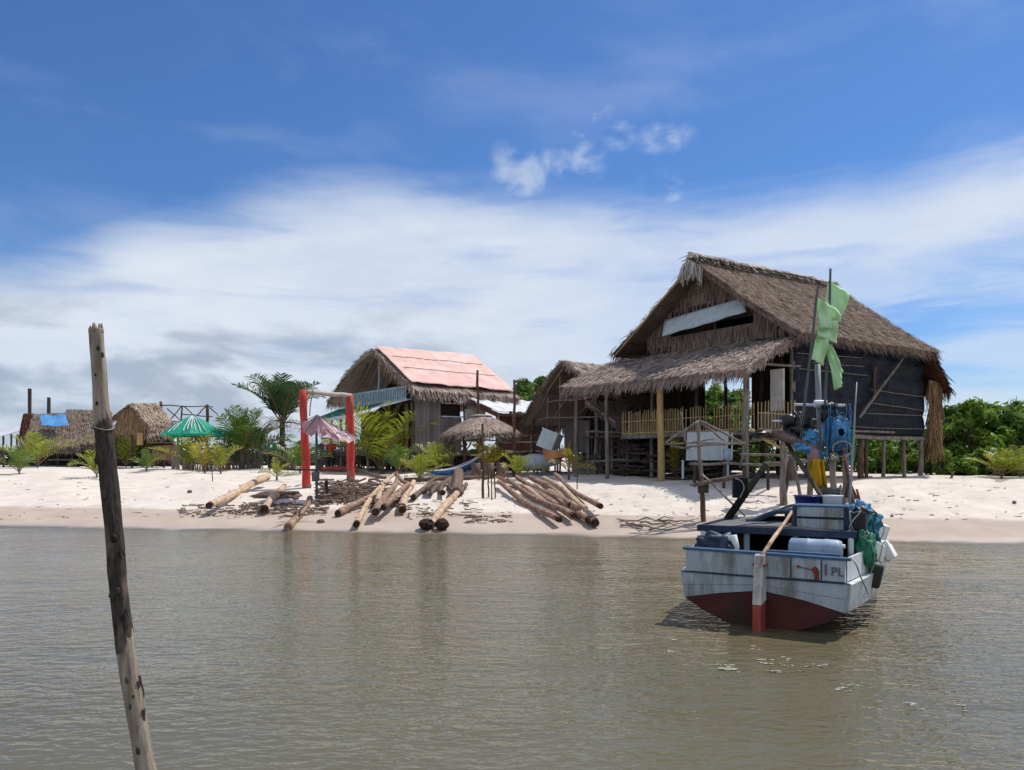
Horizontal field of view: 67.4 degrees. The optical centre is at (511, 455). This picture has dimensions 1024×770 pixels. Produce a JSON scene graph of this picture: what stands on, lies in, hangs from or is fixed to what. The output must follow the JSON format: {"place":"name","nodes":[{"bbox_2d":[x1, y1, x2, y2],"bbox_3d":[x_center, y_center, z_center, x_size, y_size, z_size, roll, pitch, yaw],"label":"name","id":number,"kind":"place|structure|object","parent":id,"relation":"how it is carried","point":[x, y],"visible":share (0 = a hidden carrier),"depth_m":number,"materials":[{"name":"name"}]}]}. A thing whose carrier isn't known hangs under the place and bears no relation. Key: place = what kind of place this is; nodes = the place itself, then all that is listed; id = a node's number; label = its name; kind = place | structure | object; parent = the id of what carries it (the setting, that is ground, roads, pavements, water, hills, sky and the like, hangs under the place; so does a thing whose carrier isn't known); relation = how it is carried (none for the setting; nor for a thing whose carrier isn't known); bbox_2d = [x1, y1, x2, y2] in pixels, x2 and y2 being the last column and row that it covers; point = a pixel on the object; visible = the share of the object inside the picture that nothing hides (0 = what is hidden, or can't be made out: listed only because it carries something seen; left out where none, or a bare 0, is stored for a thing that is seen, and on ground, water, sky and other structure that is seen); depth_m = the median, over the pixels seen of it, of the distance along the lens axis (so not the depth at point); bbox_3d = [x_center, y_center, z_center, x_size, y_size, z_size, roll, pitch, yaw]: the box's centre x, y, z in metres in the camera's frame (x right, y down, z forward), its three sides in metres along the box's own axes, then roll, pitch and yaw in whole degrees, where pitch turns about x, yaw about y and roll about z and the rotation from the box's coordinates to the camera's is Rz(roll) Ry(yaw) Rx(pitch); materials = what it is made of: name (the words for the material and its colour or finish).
{"place":"outdoors","nodes":[
{"label":"outdoors","id":0,"kind":"place"},
{"bbox_2d":[0,527,1023,769],"bbox_3d":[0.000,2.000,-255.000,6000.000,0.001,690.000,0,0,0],"label":"water","id":1,"kind":"structure","parent":0,"point":[261,650],"depth_m":7.50,"materials":[{"name":"liquid"}]},
{"bbox_2d":[88,322,156,769],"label":"mooring post","id":2,"kind":"object","parent":1,"relation":"on","point":[132,687],"visible":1,"depth_m":3.96,"materials":[{"name":"brown wood"}]},
{"bbox_2d":[680,364,885,631],"bbox_3d":[4.317,0.588,11.399,2.316,3.924,6.246,0,0,30],"label":"fishing boat","id":3,"kind":"object","parent":1,"relation":"on","point":[761,578],"visible":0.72,"depth_m":9.07,"materials":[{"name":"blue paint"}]},
{"bbox_2d":[693,530,738,549],"bbox_3d":[2.596,1.112,9.700,0.590,0.347,0.436,0,0,26],"label":"tarp bundle","id":4,"kind":"object","parent":3,"relation":"on","point":[713,539],"visible":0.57,"depth_m":9.55,"materials":[{"name":"blue fabric"}]},
{"bbox_2d":[724,463,768,519],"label":"leaning anchor beam","id":5,"kind":"structure","parent":3,"relation":"on","point":[742,488],"depth_m":11.52,"materials":[{"name":"black wood"}]},
{"bbox_2d":[780,411,813,444],"bbox_3d":[4.266,-0.403,11.497,0.475,0.568,0.329,0,0,26],"label":"black cloth bundle","id":6,"kind":"object","parent":3,"relation":"hanging from","point":[795,424],"visible":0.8,"depth_m":11.41,"materials":[{"name":"fabric"}]},
{"bbox_2d":[770,428,828,460],"bbox_3d":[4.199,-0.150,11.245,0.810,0.544,0.350,0,0,25],"label":"blue sheet roll","id":7,"kind":"object","parent":3,"relation":"attached to","point":[803,446],"visible":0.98,"depth_m":11.22,"materials":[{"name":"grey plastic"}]},
{"bbox_2d":[809,459,826,491],"bbox_3d":[4.383,0.280,10.974,0.231,0.471,0.152,0,0,0],"label":"yellow cloth","id":8,"kind":"object","parent":7,"relation":"hanging from","point":[817,470],"visible":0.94,"depth_m":10.94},
{"bbox_2d":[793,495,822,503],"bbox_3d":[4.029,0.703,10.361,0.460,0.335,0.460,0,0,0],"label":"blue tub","id":9,"kind":"object","parent":3,"relation":"on","point":[815,499],"visible":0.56,"depth_m":10.19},
{"bbox_2d":[788,538,844,556],"bbox_3d":[3.676,1.135,9.259,0.630,0.275,0.278,0,0,30],"label":"blue drum","id":10,"kind":"object","parent":3,"relation":"on","point":[817,545],"visible":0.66,"depth_m":9.17,"materials":[{"name":"white plastic"}]},
{"bbox_2d":[792,503,851,530],"bbox_3d":[3.962,0.775,9.805,0.661,0.300,0.450,0,0,30],"label":"storage crate","id":11,"kind":"object","parent":3,"relation":"on","point":[826,516],"visible":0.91,"depth_m":9.64,"materials":[{"name":"grey paint"}]},
{"bbox_2d":[802,284,842,415],"bbox_3d":[4.550,-1.539,11.198,0.694,1.921,0.155,0,0,-11],"label":"green flag","id":12,"kind":"object","parent":3,"relation":"attached to","point":[829,316],"visible":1,"depth_m":11.18,"materials":[{"name":"fabric"}]},
{"bbox_2d":[821,268,849,492],"bbox_3d":[4.782,-0.965,11.354,0.530,3.579,0.146,0,0,-11],"label":"green flag","id":13,"kind":"object","parent":3,"relation":"attached to","point":[837,297],"visible":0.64,"depth_m":11.34,"materials":[{"name":"fabric"}]},
{"bbox_2d":[822,403,855,471],"bbox_3d":[4.752,-0.261,11.188,0.497,1.002,0.415,0,0,0],"label":"blue net bundle","id":14,"kind":"object","parent":3,"relation":"hanging from","point":[837,434],"visible":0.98,"depth_m":11.10,"materials":[{"name":"fabric"}]},
{"bbox_2d":[822,483,856,503],"bbox_3d":[4.710,0.662,10.819,0.630,0.560,0.258,0,0,26],"label":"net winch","id":15,"kind":"object","parent":3,"relation":"on","point":[831,491],"visible":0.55,"depth_m":10.84,"materials":[{"name":"metal"}]},
{"bbox_2d":[849,505,877,538],"bbox_3d":[4.324,0.815,9.434,0.318,0.404,0.326,0,0,30],"label":"engine clutter","id":16,"kind":"object","parent":3,"relation":"on","point":[859,521],"visible":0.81,"depth_m":9.40,"materials":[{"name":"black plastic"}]},
{"bbox_2d":[854,529,876,574],"bbox_3d":[4.267,1.162,9.296,0.297,0.558,0.334,0,0,-34],"label":"green net bag","id":17,"kind":"object","parent":3,"relation":"hanging from","point":[864,542],"visible":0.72,"depth_m":9.19,"materials":[{"name":"fabric"}]},
{"bbox_2d":[849,505,883,541],"bbox_3d":[4.500,0.943,9.841,0.474,0.636,0.517,0,0,0],"label":"turquoise net","id":18,"kind":"object","parent":3,"relation":"on","point":[878,523],"visible":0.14,"depth_m":9.68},
{"bbox_2d":[866,560,883,588],"bbox_3d":[4.373,1.409,9.296,0.239,0.380,0.150,0,0,30],"label":"boat fender","id":19,"kind":"object","parent":3,"relation":"hanging from","point":[878,570],"visible":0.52,"depth_m":9.21,"materials":[{"name":"plastic"}]},
{"bbox_2d":[665,637,967,710],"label":"foam patches","id":20,"kind":"object","parent":1,"relation":"on","point":[838,688],"visible":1,"depth_m":7.20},
{"bbox_2d":[0,457,1023,544],"bbox_3d":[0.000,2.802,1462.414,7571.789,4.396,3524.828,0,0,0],"label":"beach","id":21,"kind":"structure","parent":0,"point":[981,508],"depth_m":22.40,"materials":[{"name":"sand"}]},
{"bbox_2d":[0,425,18,466],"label":"beach shelter","id":22,"kind":"object","parent":21,"relation":"on","point":[11,431],"visible":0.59,"depth_m":49.96,"materials":[{"name":"white wood"}]},
{"bbox_2d":[0,444,40,473],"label":"young palm","id":23,"kind":"object","parent":21,"relation":"on","point":[17,460],"visible":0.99,"depth_m":36.37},
{"bbox_2d":[0,431,82,467],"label":"young palm","id":24,"kind":"object","parent":21,"relation":"on","point":[44,448],"visible":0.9,"depth_m":47.94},
{"bbox_2d":[18,412,81,466],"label":"thatched hut","id":25,"kind":"object","parent":21,"relation":"on","point":[30,422],"visible":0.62,"depth_m":52.33,"materials":[{"name":"plant"}]},
{"bbox_2d":[40,414,68,426],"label":"roof sheet","id":26,"kind":"object","parent":25,"relation":"on","point":[56,420],"visible":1,"depth_m":52.33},
{"bbox_2d":[67,449,97,477],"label":"young palm","id":27,"kind":"object","parent":21,"relation":"on","point":[91,462],"visible":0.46,"depth_m":32.85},
{"bbox_2d":[66,409,113,466],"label":"thatched hut","id":28,"kind":"object","parent":21,"relation":"on","point":[84,421],"visible":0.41,"depth_m":53.05,"materials":[{"name":"plant"}]},
{"bbox_2d":[81,425,176,466],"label":"young palm","id":29,"kind":"object","parent":21,"relation":"on","point":[125,448],"visible":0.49,"depth_m":49.45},
{"bbox_2d":[129,449,162,471],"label":"young palm","id":30,"kind":"object","parent":21,"relation":"on","point":[145,460],"visible":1,"depth_m":38.62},
{"bbox_2d":[112,402,180,467],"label":"thatched hut","id":31,"kind":"object","parent":21,"relation":"on","point":[142,424],"visible":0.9,"depth_m":47.50,"materials":[{"name":"plant"}]},
{"bbox_2d":[147,434,225,469],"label":"young palm","id":32,"kind":"object","parent":21,"relation":"on","point":[187,458],"visible":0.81,"depth_m":40.45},
{"bbox_2d":[159,401,217,466],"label":"pole framework","id":33,"kind":"object","parent":21,"relation":"on","point":[207,406],"visible":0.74,"depth_m":53.87,"materials":[{"name":"grey wood"}]},
{"bbox_2d":[161,415,223,469],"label":"green parasol","id":34,"kind":"object","parent":21,"relation":"on","point":[191,425],"visible":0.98,"depth_m":41.16,"materials":[{"name":"fabric"}]},
{"bbox_2d":[189,433,222,472],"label":"young palm","id":35,"kind":"object","parent":21,"relation":"on","point":[206,454],"visible":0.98,"depth_m":35.37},
{"bbox_2d":[192,442,240,473],"bbox_3d":[-13.985,0.153,36.330,2.376,1.657,2.511,0,0,-26],"label":"young palm","id":36,"kind":"object","parent":21,"relation":"on","point":[221,456],"visible":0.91,"depth_m":36.10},
{"bbox_2d":[171,449,263,469],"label":"stick fence","id":37,"kind":"object","parent":21,"relation":"on","point":[176,462],"visible":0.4,"depth_m":44.32,"materials":[{"name":"brown wood"}]},
{"bbox_2d":[205,474,270,508],"bbox_3d":[-9.036,1.104,25.440,0.404,0.874,6.652,0,0,-3],"label":"log","id":38,"kind":"object","parent":21,"relation":"on","point":[234,493],"visible":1,"depth_m":24.91,"materials":[{"name":"brown wood"}]},
{"bbox_2d":[191,405,291,468],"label":"coconut palm","id":39,"kind":"object","parent":21,"relation":"on","point":[244,434],"visible":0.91,"depth_m":42.48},
{"bbox_2d":[206,436,278,462],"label":"young palm","id":40,"kind":"object","parent":21,"relation":"on","point":[235,456],"visible":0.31,"depth_m":44.23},
{"bbox_2d":[260,485,284,512],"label":"log","id":41,"kind":"object","parent":21,"relation":"on","point":[268,502],"visible":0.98,"depth_m":23.68,"materials":[{"name":"brown wood"}]},
{"bbox_2d":[250,490,301,498],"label":"log","id":42,"kind":"object","parent":21,"relation":"on","point":[288,494],"visible":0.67,"depth_m":25.01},
{"bbox_2d":[231,372,326,468],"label":"coconut palm","id":43,"kind":"object","parent":21,"relation":"on","point":[282,399],"visible":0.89,"depth_m":43.47,"materials":[{"name":"plant"}]},
{"bbox_2d":[264,441,333,473],"bbox_3d":[-9.676,0.128,34.841,2.403,1.656,2.874,0,0,20],"label":"young palm","id":44,"kind":"object","parent":21,"relation":"on","point":[296,459],"visible":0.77,"depth_m":35.09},
{"bbox_2d":[279,495,320,530],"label":"log","id":45,"kind":"object","parent":21,"relation":"on","point":[296,516],"visible":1,"depth_m":21.30,"materials":[{"name":"wood"}]},
{"bbox_2d":[286,415,358,498],"bbox_3d":[-6.056,0.132,24.858,2.178,2.924,1.462,0,0,29],"label":"pink parasol","id":46,"kind":"object","parent":21,"relation":"on","point":[316,425],"visible":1,"depth_m":24.72,"materials":[{"name":"fabric"}]},
{"bbox_2d":[299,388,354,487],"bbox_3d":[-6.929,-0.529,29.255,0.572,3.934,2.832,0,0,31],"label":"red gateway","id":47,"kind":"object","parent":21,"relation":"on","point":[350,458],"visible":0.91,"depth_m":28.53,"materials":[{"name":"paint"}]},
{"bbox_2d":[334,494,370,516],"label":"log","id":48,"kind":"object","parent":21,"relation":"on","point":[341,511],"visible":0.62,"depth_m":22.51,"materials":[{"name":"brown wood"}]},
{"bbox_2d":[318,451,409,469],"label":"stick fence","id":49,"kind":"object","parent":21,"relation":"on","point":[372,465],"visible":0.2,"depth_m":41.73,"materials":[{"name":"brown wood"}]},
{"bbox_2d":[352,477,390,527],"bbox_3d":[-4.365,1.329,24.082,0.310,1.132,7.936,0,0,-3],"label":"log","id":50,"kind":"object","parent":21,"relation":"on","point":[358,520],"visible":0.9,"depth_m":22.50,"materials":[{"name":"brown wood"}]},
{"bbox_2d":[318,400,441,473],"bbox_3d":[-5.972,-0.843,36.410,6.833,3.693,6.198,0,0,-42],"label":"young palm","id":51,"kind":"object","parent":21,"relation":"on","point":[384,435],"visible":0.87,"depth_m":35.83,"materials":[{"name":"plant"}]},
{"bbox_2d":[371,474,398,515],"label":"log","id":52,"kind":"object","parent":21,"relation":"on","point":[376,510],"visible":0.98,"depth_m":22.72,"materials":[{"name":"wood"}]},
{"bbox_2d":[380,471,410,510],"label":"log","id":53,"kind":"object","parent":21,"relation":"on","point":[388,502],"visible":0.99,"depth_m":22.80,"materials":[{"name":"brown wood"}]},
{"bbox_2d":[398,479,415,513],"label":"log","id":54,"kind":"object","parent":21,"relation":"on","point":[402,508],"visible":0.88,"depth_m":23.28,"materials":[{"name":"brown wood"}]},
{"bbox_2d":[381,444,434,471],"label":"young palm","id":55,"kind":"object","parent":21,"relation":"on","point":[396,463],"visible":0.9,"depth_m":34.20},
{"bbox_2d":[292,348,555,471],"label":"beach house","id":56,"kind":"structure","parent":21,"relation":"on","point":[375,378],"depth_m":38.46,"materials":[{"name":"brown wood"}]},
{"bbox_2d":[376,346,512,390],"bbox_3d":[-3.445,-4.572,40.128,6.128,2.428,4.390,0,0,-35],"label":"roof tarpaulin","id":57,"kind":"object","parent":56,"relation":"on","point":[434,367],"visible":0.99,"depth_m":39.95,"materials":[{"name":"pink fabric"}]},
{"bbox_2d":[441,396,462,417],"bbox_3d":[-3.027,-2.300,38.221,1.280,1.500,0.320,0,0,-36],"label":"window","id":58,"kind":"structure","parent":56,"relation":"in","point":[451,410],"depth_m":38.28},
{"bbox_2d":[399,451,451,482],"bbox_3d":[-3.388,0.484,30.038,2.130,1.400,2.128,0,0,0],"label":"young palm","id":59,"kind":"object","parent":21,"relation":"on","point":[421,470],"visible":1,"depth_m":29.96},
{"bbox_2d":[415,441,462,469],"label":"young palm","id":60,"kind":"object","parent":21,"relation":"on","point":[439,450],"visible":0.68,"depth_m":32.80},
{"bbox_2d":[0,437,880,465],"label":"scrub","id":61,"kind":"object","parent":21,"relation":"on","point":[264,457],"visible":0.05,"depth_m":60.24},
{"bbox_2d":[418,467,463,529],"bbox_3d":[-2.025,1.198,24.990,0.799,1.487,10.426,0,0,0],"label":"log","id":62,"kind":"object","parent":21,"relation":"on","point":[437,521],"visible":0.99,"depth_m":21.95,"materials":[{"name":"brown wood"}]},
{"bbox_2d":[427,456,478,474],"bbox_3d":[-2.470,0.414,32.219,2.444,0.795,0.661,0,0,-29],"label":"blue canoe","id":63,"kind":"object","parent":21,"relation":"on","point":[463,466],"visible":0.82,"depth_m":32.03,"materials":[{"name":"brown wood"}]},
{"bbox_2d":[439,414,525,474],"bbox_3d":[-1.299,-0.464,34.472,4.075,2.796,4.187,0,0,0],"label":"straw umbrella","id":64,"kind":"object","parent":21,"relation":"on","point":[493,427],"visible":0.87,"depth_m":33.77,"materials":[{"name":"beige plant"}]},
{"bbox_2d":[466,441,513,472],"bbox_3d":[-1.156,0.173,32.872,2.137,1.660,2.538,0,0,-23],"label":"young palm","id":65,"kind":"object","parent":21,"relation":"on","point":[489,456],"visible":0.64,"depth_m":32.60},
{"bbox_2d":[512,380,515,476],"bbox_3d":[0.093,-1.096,33.276,0.158,4.399,0.170,0,0,0],"label":"bare pole","id":66,"kind":"object","parent":21,"relation":"on","point":[513,417],"visible":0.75,"depth_m":33.24,"materials":[{"name":"brown wood"}]},
{"bbox_2d":[9,478,1023,522],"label":"bark litter","id":67,"kind":"object","parent":21,"relation":"on","point":[338,489],"visible":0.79,"depth_m":23.69,"materials":[{"name":"wood"}]},
{"bbox_2d":[512,377,535,413],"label":"leafy tree","id":68,"kind":"object","parent":21,"relation":"on","point":[523,392],"visible":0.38,"depth_m":61.60,"materials":[{"name":"green plant"}]},
{"bbox_2d":[501,453,550,475],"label":"young palm","id":69,"kind":"object","parent":21,"relation":"on","point":[517,465],"visible":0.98,"depth_m":29.02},
{"bbox_2d":[497,480,562,522],"bbox_3d":[0.315,1.289,23.461,0.314,0.909,7.240,0,0,-14],"label":"log","id":70,"kind":"object","parent":21,"relation":"on","point":[542,511],"visible":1,"depth_m":22.15,"materials":[{"name":"brown wood"}]},
{"bbox_2d":[506,478,576,517],"bbox_3d":[0.692,1.206,23.674,0.289,0.876,7.236,0,0,-14],"label":"log","id":71,"kind":"object","parent":21,"relation":"on","point":[559,508],"visible":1,"depth_m":22.52,"materials":[{"name":"brown wood"}]},
{"bbox_2d":[515,475,581,510],"bbox_3d":[1.005,1.097,24.160,0.270,0.851,6.804,0,0,-15],"label":"log","id":72,"kind":"object","parent":21,"relation":"on","point":[575,505],"visible":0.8,"depth_m":23.43,"materials":[{"name":"brown wood"}]},
{"bbox_2d":[528,475,570,506],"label":"log","id":73,"kind":"object","parent":21,"relation":"on","point":[543,483],"visible":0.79,"depth_m":25.15,"materials":[{"name":"wood"}]},
{"bbox_2d":[542,476,588,510],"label":"log","id":74,"kind":"object","parent":21,"relation":"on","point":[568,493],"visible":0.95,"depth_m":23.35,"materials":[{"name":"brown wood"}]},
{"bbox_2d":[548,441,597,479],"bbox_3d":[2.149,0.233,27.985,1.604,1.587,1.364,0,0,-21],"label":"young palm","id":75,"kind":"object","parent":21,"relation":"on","point":[569,461],"visible":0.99,"depth_m":27.98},
{"bbox_2d":[546,488,599,526],"bbox_3d":[1.598,1.425,21.873,0.298,0.807,4.619,0,0,-13],"label":"log","id":76,"kind":"object","parent":21,"relation":"on","point":[590,520],"visible":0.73,"depth_m":20.45,"materials":[{"name":"wood"}]},
{"bbox_2d":[553,472,603,508],"bbox_3d":[1.893,1.006,23.863,0.253,0.868,6.423,0,0,-8],"label":"log","id":77,"kind":"object","parent":21,"relation":"on","point":[596,503],"visible":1,"depth_m":22.65,"materials":[{"name":"wood"}]},
{"bbox_2d":[585,430,640,475],"bbox_3d":[3.986,-0.075,30.542,0.255,1.951,2.682,0,0,-44],"label":"stick rack","id":78,"kind":"object","parent":21,"relation":"on","point":[612,459],"visible":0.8,"depth_m":30.66,"materials":[{"name":"brown wood"}]},
{"bbox_2d":[518,360,709,473],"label":"thatched shack","id":79,"kind":"structure","parent":21,"relation":"on","point":[549,407],"depth_m":34.89,"materials":[{"name":"brown wood"}]},
{"bbox_2d":[522,454,559,468],"bbox_3d":[1.129,0.243,32.985,1.892,0.659,0.874,0,0,0],"label":"pale cover","id":80,"kind":"object","parent":79,"relation":"on","point":[537,459],"visible":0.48,"depth_m":32.69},
{"bbox_2d":[536,427,564,449],"bbox_3d":[1.624,-0.657,32.503,1.048,1.104,0.739,0,0,29],"label":"tipped crate","id":81,"kind":"object","parent":79,"relation":"on","point":[549,440],"visible":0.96,"depth_m":32.24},
{"bbox_2d":[616,516,694,529],"bbox_3d":[3.701,1.723,19.688,1.920,0.293,1.239,0,0,0],"label":"driftwood branch","id":82,"kind":"object","parent":21,"relation":"on","point":[640,525],"visible":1,"depth_m":19.70,"materials":[{"name":"brown wood"}]},
{"bbox_2d":[665,437,685,476],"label":"young palm","id":83,"kind":"object","parent":21,"relation":"on","point":[676,463],"visible":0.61,"depth_m":27.55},
{"bbox_2d":[592,441,761,479],"bbox_3d":[5.902,0.208,28.802,1.837,1.520,7.498,0,0,-32],"label":"driftwood pile","id":84,"kind":"object","parent":21,"relation":"on","point":[635,450],"visible":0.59,"depth_m":28.97,"materials":[{"name":"brown wood"}]},
{"bbox_2d":[671,382,740,462],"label":"leafy tree","id":85,"kind":"object","parent":21,"relation":"on","point":[710,393],"visible":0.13,"depth_m":42.76,"materials":[{"name":"green plant"}]},
{"bbox_2d":[664,412,748,521],"bbox_3d":[5.425,0.478,19.896,2.258,3.245,2.005,0,0,43],"label":"pole rack","id":86,"kind":"object","parent":21,"relation":"on","point":[702,485],"visible":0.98,"depth_m":19.88,"materials":[{"name":"brown wood"}]},
{"bbox_2d":[707,389,755,470],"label":"leafy tree","id":87,"kind":"object","parent":21,"relation":"on","point":[732,399],"visible":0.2,"depth_m":40.18,"materials":[{"name":"green plant"}]},
{"bbox_2d":[689,453,791,489],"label":"stick platform","id":88,"kind":"structure","parent":21,"relation":"on","point":[694,463],"depth_m":23.17,"materials":[{"name":"brown wood"}]},
{"bbox_2d":[682,431,732,478],"bbox_3d":[6.149,-0.012,24.157,1.956,1.506,0.702,0,0,45],"label":"notice board","id":89,"kind":"object","parent":88,"relation":"attached to","point":[711,452],"visible":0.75,"depth_m":24.24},
{"bbox_2d":[727,387,766,467],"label":"leafy tree","id":90,"kind":"object","parent":21,"relation":"on","point":[740,395],"visible":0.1,"depth_m":44.94,"materials":[{"name":"green plant"}]},
{"bbox_2d":[560,252,956,482],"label":"stilt house","id":91,"kind":"structure","parent":21,"relation":"on","point":[716,319],"depth_m":28.12,"materials":[{"name":"wood"}]},
{"bbox_2d":[770,368,783,410],"bbox_3d":[8.648,-2.150,25.033,0.040,1.350,0.520,0,0,-34],"label":"door panel","id":92,"kind":"structure","parent":91,"relation":"in","point":[776,375],"depth_m":25.00,"materials":[{"name":"white paint"}]},
{"bbox_2d":[736,441,799,470],"bbox_3d":[13.390,-0.530,40.133,3.382,3.088,2.388,0,0,0],"label":"shrub","id":93,"kind":"object","parent":21,"relation":"on","point":[755,449],"visible":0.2,"depth_m":39.72,"materials":[{"name":"green plant"}]},
{"bbox_2d":[750,428,848,505],"bbox_3d":[8.102,0.363,21.591,2.785,2.296,0.321,0,0,2],"label":"timber trestle","id":94,"kind":"object","parent":21,"relation":"on","point":[785,463],"visible":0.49,"depth_m":21.55,"materials":[{"name":"brown wood"}]},
{"bbox_2d":[825,439,880,473],"bbox_3d":[16.019,-0.010,35.918,2.732,2.273,2.883,0,0,0],"label":"shrub","id":95,"kind":"object","parent":21,"relation":"on","point":[873,465],"visible":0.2,"depth_m":35.48,"materials":[{"name":"green plant"}]},
{"bbox_2d":[871,440,918,473],"bbox_3d":[17.497,0.060,35.150,2.282,2.099,2.294,0,0,13],"label":"shrub","id":96,"kind":"object","parent":21,"relation":"on","point":[893,458],"visible":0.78,"depth_m":34.62,"materials":[{"name":"green plant"}]},
{"bbox_2d":[930,448,959,474],"bbox_3d":[17.221,0.325,30.285,1.372,1.255,1.342,0,0,0],"label":"shrub","id":97,"kind":"object","parent":21,"relation":"on","point":[942,469],"visible":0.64,"depth_m":30.15,"materials":[{"name":"green plant"}]},
{"bbox_2d":[917,404,976,474],"bbox_3d":[18.598,-0.584,32.593,2.522,3.266,2.499,0,0,0],"label":"mangrove tree","id":98,"kind":"object","parent":21,"relation":"on","point":[950,411],"visible":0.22,"depth_m":32.40,"materials":[{"name":"green plant"}]},
{"bbox_2d":[948,455,989,474],"bbox_3d":[17.820,0.486,30.251,1.806,1.130,1.670,0,0,0],"label":"shrub","id":99,"kind":"object","parent":21,"relation":"on","point":[958,470],"visible":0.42,"depth_m":29.73,"materials":[{"name":"green plant"}]},
{"bbox_2d":[932,396,1018,474],"bbox_3d":[18.728,-0.661,31.423,3.221,3.530,2.870,0,0,0],"label":"mangrove tree","id":100,"kind":"object","parent":21,"relation":"on","point":[971,413],"visible":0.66,"depth_m":31.09,"materials":[{"name":"green plant"}]},
{"bbox_2d":[958,446,997,475],"bbox_3d":[18.183,0.285,29.884,2.027,1.384,1.501,0,0,0],"label":"shrub","id":101,"kind":"object","parent":21,"relation":"on","point":[970,467],"visible":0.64,"depth_m":29.59,"materials":[{"name":"green plant"}]},
{"bbox_2d":[956,401,1023,472],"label":"mangrove tree","id":102,"kind":"object","parent":21,"relation":"on","point":[962,437],"visible":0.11,"depth_m":32.03,"materials":[{"name":"green plant"}]},
{"bbox_2d":[966,447,1023,478],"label":"young palm","id":103,"kind":"object","parent":21,"relation":"on","point":[1003,464],"visible":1,"depth_m":27.91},
{"bbox_2d":[975,405,1023,472],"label":"mangrove tree","id":104,"kind":"object","parent":21,"relation":"on","point":[1014,417],"visible":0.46,"depth_m":31.24,"materials":[{"name":"green plant"}]},
{"bbox_2d":[987,444,1023,476],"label":"young palm","id":105,"kind":"object","parent":21,"relation":"on","point":[1019,460],"visible":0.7,"depth_m":28.08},
{"bbox_2d":[0,0,1023,455],"label":"sky","id":106,"kind":"structure","parent":0,"point":[231,189],"materials":[{"name":"blue"}]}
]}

